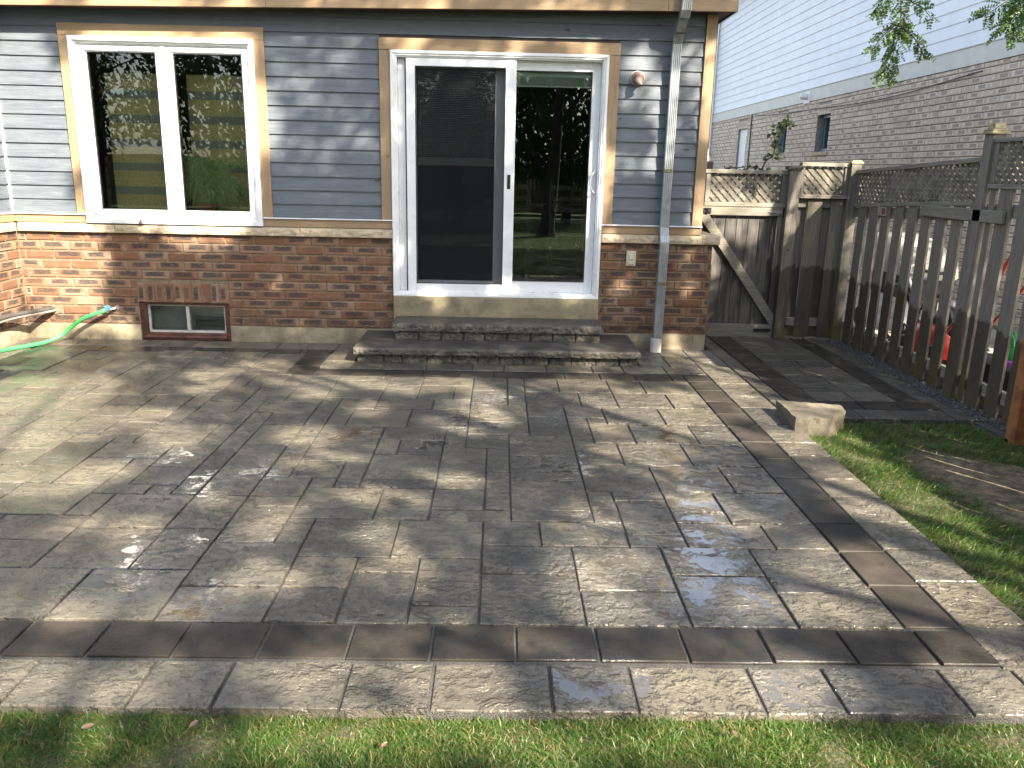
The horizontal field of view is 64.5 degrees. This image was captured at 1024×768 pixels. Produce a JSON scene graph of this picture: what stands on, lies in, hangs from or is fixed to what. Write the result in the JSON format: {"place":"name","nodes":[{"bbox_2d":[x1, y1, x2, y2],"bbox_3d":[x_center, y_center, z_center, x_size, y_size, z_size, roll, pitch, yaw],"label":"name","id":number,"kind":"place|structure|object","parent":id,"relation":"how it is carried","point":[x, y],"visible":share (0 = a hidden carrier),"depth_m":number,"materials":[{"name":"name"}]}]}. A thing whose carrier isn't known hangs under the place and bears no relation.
{"place":"outdoors","nodes":[
{"label":"outdoors","id":0,"kind":"place"},
{"bbox_2d":[0,337,1023,724],"bbox_3d":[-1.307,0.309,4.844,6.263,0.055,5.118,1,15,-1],"label":"patio","id":1,"kind":"structure","parent":0,"point":[64,403],"depth_m":3.40,"materials":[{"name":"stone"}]},
{"bbox_2d":[0,309,105,352],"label":"garden hose","id":2,"kind":"object","parent":1,"relation":"on","point":[66,330],"visible":1,"depth_m":7.02,"materials":[{"name":"green rubber"}]},
{"bbox_2d":[353,316,640,366],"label":"front steps","id":3,"kind":"structure","parent":1,"relation":"on","point":[479,340],"depth_m":6.84,"materials":[{"name":"stone"}]},
{"bbox_2d":[0,283,1023,767],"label":"ground","id":4,"kind":"structure","parent":0,"point":[588,741],"depth_m":2.34,"materials":[{"name":"green plant"}]},
{"bbox_2d":[0,0,738,352],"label":"brick house","id":5,"kind":"structure","parent":4,"relation":"on","point":[384,150],"depth_m":7.00,"materials":[{"name":"red brick"}]},
{"bbox_2d":[0,307,54,320],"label":"insulated pipe","id":6,"kind":"object","parent":5,"relation":"attached to","point":[17,314],"visible":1,"depth_m":6.93,"materials":[{"name":"beige plastic"}]},
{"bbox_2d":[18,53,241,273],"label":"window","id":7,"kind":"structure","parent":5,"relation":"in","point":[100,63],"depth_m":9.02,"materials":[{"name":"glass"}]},
{"bbox_2d":[66,35,263,225],"bbox_3d":[-2.886,-2.138,6.954,1.503,1.500,0.366,1,15,-1],"label":"casement window","id":8,"kind":"structure","parent":5,"relation":"in","point":[144,116],"depth_m":7.00,"materials":[{"name":"white plastic"}]},
{"bbox_2d":[140,302,231,340],"bbox_3d":[-2.916,-0.574,7.320,0.798,0.336,0.177,1,15,-1],"label":"basement window","id":9,"kind":"structure","parent":5,"relation":"in","point":[160,320],"depth_m":7.33,"materials":[{"name":"white glass"}]},
{"bbox_2d":[164,151,248,210],"bbox_3d":[-2.646,-1.720,7.149,0.846,0.649,0.240,1,15,-1],"label":"potted plant","id":10,"kind":"object","parent":5,"relation":"in","point":[207,188],"visible":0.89,"depth_m":7.09,"materials":[{"name":"green plant"}]},
{"bbox_2d":[405,59,591,280],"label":"sliding glass door","id":11,"kind":"structure","parent":5,"relation":"in","point":[552,128],"depth_m":11.82,"materials":[{"name":"glass"}]},
{"bbox_2d":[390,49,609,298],"bbox_3d":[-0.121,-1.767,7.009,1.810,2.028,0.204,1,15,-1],"label":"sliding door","id":12,"kind":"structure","parent":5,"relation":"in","point":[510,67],"depth_m":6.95,"materials":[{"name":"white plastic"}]},
{"bbox_2d":[492,180,531,278],"bbox_3d":[-0.006,-1.631,8.502,0.400,0.998,0.400,1,15,-1],"label":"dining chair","id":13,"kind":"object","parent":5,"relation":"in","point":[526,233],"visible":0.62,"depth_m":8.29,"materials":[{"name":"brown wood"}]},
{"bbox_2d":[484,199,581,270],"bbox_3d":[0.355,-1.708,9.315,1.350,0.748,0.900,1,15,-1],"label":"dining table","id":14,"kind":"object","parent":5,"relation":"in","point":[534,203],"visible":0.45,"depth_m":8.88,"materials":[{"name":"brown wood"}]},
{"bbox_2d":[545,180,586,278],"bbox_3d":[0.563,-1.634,8.561,0.400,0.998,0.400,1,15,-1],"label":"dining chair","id":15,"kind":"object","parent":5,"relation":"in","point":[550,233],"visible":0.91,"depth_m":8.35,"materials":[{"name":"brown wood"}]},
{"bbox_2d":[0,707,1023,767],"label":"lawn strip","id":16,"kind":"object","parent":4,"relation":"on","point":[22,727],"visible":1,"depth_m":2.29,"materials":[{"name":"green plant"}]},
{"bbox_2d":[79,723,94,729],"bbox_3d":[-1.184,0.954,2.258,0.043,0.011,0.022,1,15,-1],"label":"fallen leaf","id":17,"kind":"object","parent":16,"relation":"on","point":[87,725],"visible":1,"depth_m":2.26,"materials":[{"name":"beige plant"}]},
{"bbox_2d":[187,720,197,729],"bbox_3d":[-0.894,0.956,2.276,0.018,0.009,0.034,4,15,9],"label":"fallen leaf","id":18,"kind":"object","parent":16,"relation":"on","point":[192,723],"visible":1,"depth_m":2.28,"materials":[{"name":"beige plant"}]},
{"bbox_2d":[724,114,796,202],"bbox_3d":[2.386,-1.752,7.962,0.675,1.712,0.178,-2,15,-11],"label":"climbing vine","id":19,"kind":"object","parent":4,"relation":"on","point":[779,132],"visible":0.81,"depth_m":7.83,"materials":[{"name":"green plant"}]},
{"bbox_2d":[775,400,845,437],"bbox_3d":[1.964,0.225,5.252,0.409,0.129,0.433,1,15,-1],"label":"stone block","id":20,"kind":"object","parent":4,"relation":"on","point":[812,419],"depth_m":5.14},
{"bbox_2d":[720,272,1003,414],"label":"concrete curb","id":21,"kind":"structure","parent":4,"relation":"on","point":[981,398],"depth_m":6.50,"materials":[{"name":"grey concrete"}]},
{"bbox_2d":[810,420,1023,620],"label":"lawn grass","id":22,"kind":"structure","parent":4,"relation":"on","point":[996,563],"depth_m":4.24,"materials":[{"name":"green plant"}]},
{"bbox_2d":[827,341,1007,442],"bbox_3d":[3.204,0.007,6.502,0.300,0.088,3.010,1,15,-1],"label":"gravel bed","id":23,"kind":"object","parent":4,"relation":"on","point":[996,431],"visible":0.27,"depth_m":5.83,"materials":[{"name":"grey gravel"}]},
{"bbox_2d":[827,123,1023,425],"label":"lattice fence","id":24,"kind":"object","parent":23,"relation":"on","point":[961,372],"visible":0.99,"depth_m":6.08,"materials":[{"name":"brown wood"}]},
{"bbox_2d":[877,203,887,215],"bbox_3d":[3.211,-1.515,7.039,0.017,0.108,0.163,1,15,-1],"label":"metal tag","id":25,"kind":"object","parent":24,"relation":"attached to","point":[882,211],"visible":1,"depth_m":7.02,"materials":[{"name":"metal"}]},
{"bbox_2d":[862,0,1023,91],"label":"locust tree","id":26,"kind":"object","parent":4,"relation":"on","point":[1013,11],"visible":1,"depth_m":6.48,"materials":[{"name":"green plant"}]},
{"bbox_2d":[1004,338,1023,445],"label":"cedar post","id":27,"kind":"object","parent":4,"relation":"on","point":[1014,433],"visible":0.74,"depth_m":4.96,"materials":[{"name":"brown wood"}]},
{"bbox_2d":[704,335,977,424],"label":"side walkway","id":28,"kind":"structure","parent":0,"point":[817,375],"depth_m":6.35,"materials":[{"name":"grey stone"}]},
{"bbox_2d":[701,169,788,335],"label":"wooden gate","id":29,"kind":"structure","parent":28,"relation":"on","point":[747,284],"depth_m":7.81,"materials":[{"name":"brown wood"}]},
{"bbox_2d":[770,162,850,338],"bbox_3d":[2.843,-1.258,7.781,0.583,1.668,0.143,1,15,-1],"label":"short fence","id":30,"kind":"object","parent":28,"relation":"on","point":[818,252],"visible":1,"depth_m":7.78,"materials":[{"name":"brown wood"}]},
{"bbox_2d":[721,260,996,364],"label":"yard path","id":31,"kind":"structure","parent":0,"point":[992,339],"depth_m":9.14,"materials":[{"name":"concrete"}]},
{"bbox_2d":[706,0,1023,332],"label":"neighbour house","id":32,"kind":"structure","parent":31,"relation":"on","point":[809,68],"depth_m":12.05,"materials":[{"name":"grey brick"}]},
{"bbox_2d":[734,129,747,231],"bbox_3d":[5.084,-4.485,17.983,0.050,2.215,0.690,1,15,-1],"label":"side door","id":33,"kind":"structure","parent":32,"relation":"in","point":[743,133],"depth_m":17.95,"materials":[{"name":"white paint"}]},
{"bbox_2d":[772,122,786,158],"bbox_3d":[5.121,-4.593,15.292,0.170,0.665,0.660,1,15,-1],"label":"window","id":34,"kind":"structure","parent":32,"relation":"in","point":[783,138],"depth_m":15.46,"materials":[{"name":"glass"}]},
{"bbox_2d":[811,114,830,155],"bbox_3d":[5.148,-4.088,13.335,0.170,0.645,0.658,1,15,-1],"label":"window","id":35,"kind":"structure","parent":32,"relation":"in","point":[825,129],"depth_m":13.49,"materials":[{"name":"glass"}]},
{"bbox_2d":[887,261,952,340],"bbox_3d":[3.679,-0.695,7.373,0.271,0.798,1.280,1,15,-1],"label":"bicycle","id":36,"kind":"object","parent":31,"relation":"on","point":[920,310],"visible":0.22,"depth_m":7.28,"materials":[{"name":"black metal"}]},
{"bbox_2d":[978,255,1009,314],"bbox_3d":[3.531,-0.542,6.067,0.160,1.146,0.405,1,15,-1],"label":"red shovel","id":37,"kind":"object","parent":31,"relation":"on","point":[1005,265],"depth_m":5.88,"materials":[{"name":"plastic"}]},
{"bbox_2d":[854,232,958,334],"bbox_3d":[3.892,-0.998,8.103,0.588,1.020,1.302,1,15,-1],"label":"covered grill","id":38,"kind":"object","parent":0,"point":[912,270],"visible":0.23,"depth_m":7.71,"materials":[{"name":"plastic"}]},
{"bbox_2d":[900,264,1023,359],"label":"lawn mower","id":39,"kind":"object","parent":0,"point":[947,342],"visible":0.17,"depth_m":6.85,"materials":[{"name":"red plastic"}]},
{"bbox_2d":[902,454,1023,529],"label":"bare ground","id":40,"kind":"structure","parent":0,"point":[994,488],"depth_m":4.36,"materials":[{"name":"soil"}]},
{"bbox_2d":[982,353,1010,391],"bbox_3d":[3.748,-0.044,6.077,0.370,0.200,0.840,1,15,-1],"label":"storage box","id":41,"kind":"object","parent":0,"point":[987,370],"visible":0.02,"depth_m":6.09,"materials":[{"name":"black plastic"}]},
{"bbox_2d":[1007,332,1016,366],"bbox_3d":[3.717,-0.262,6.030,0.190,0.242,0.190,1,15,-1],"label":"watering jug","id":42,"kind":"object","parent":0,"point":[1011,349],"visible":0.3,"depth_m":5.98,"materials":[{"name":"green plastic"}]}
]}

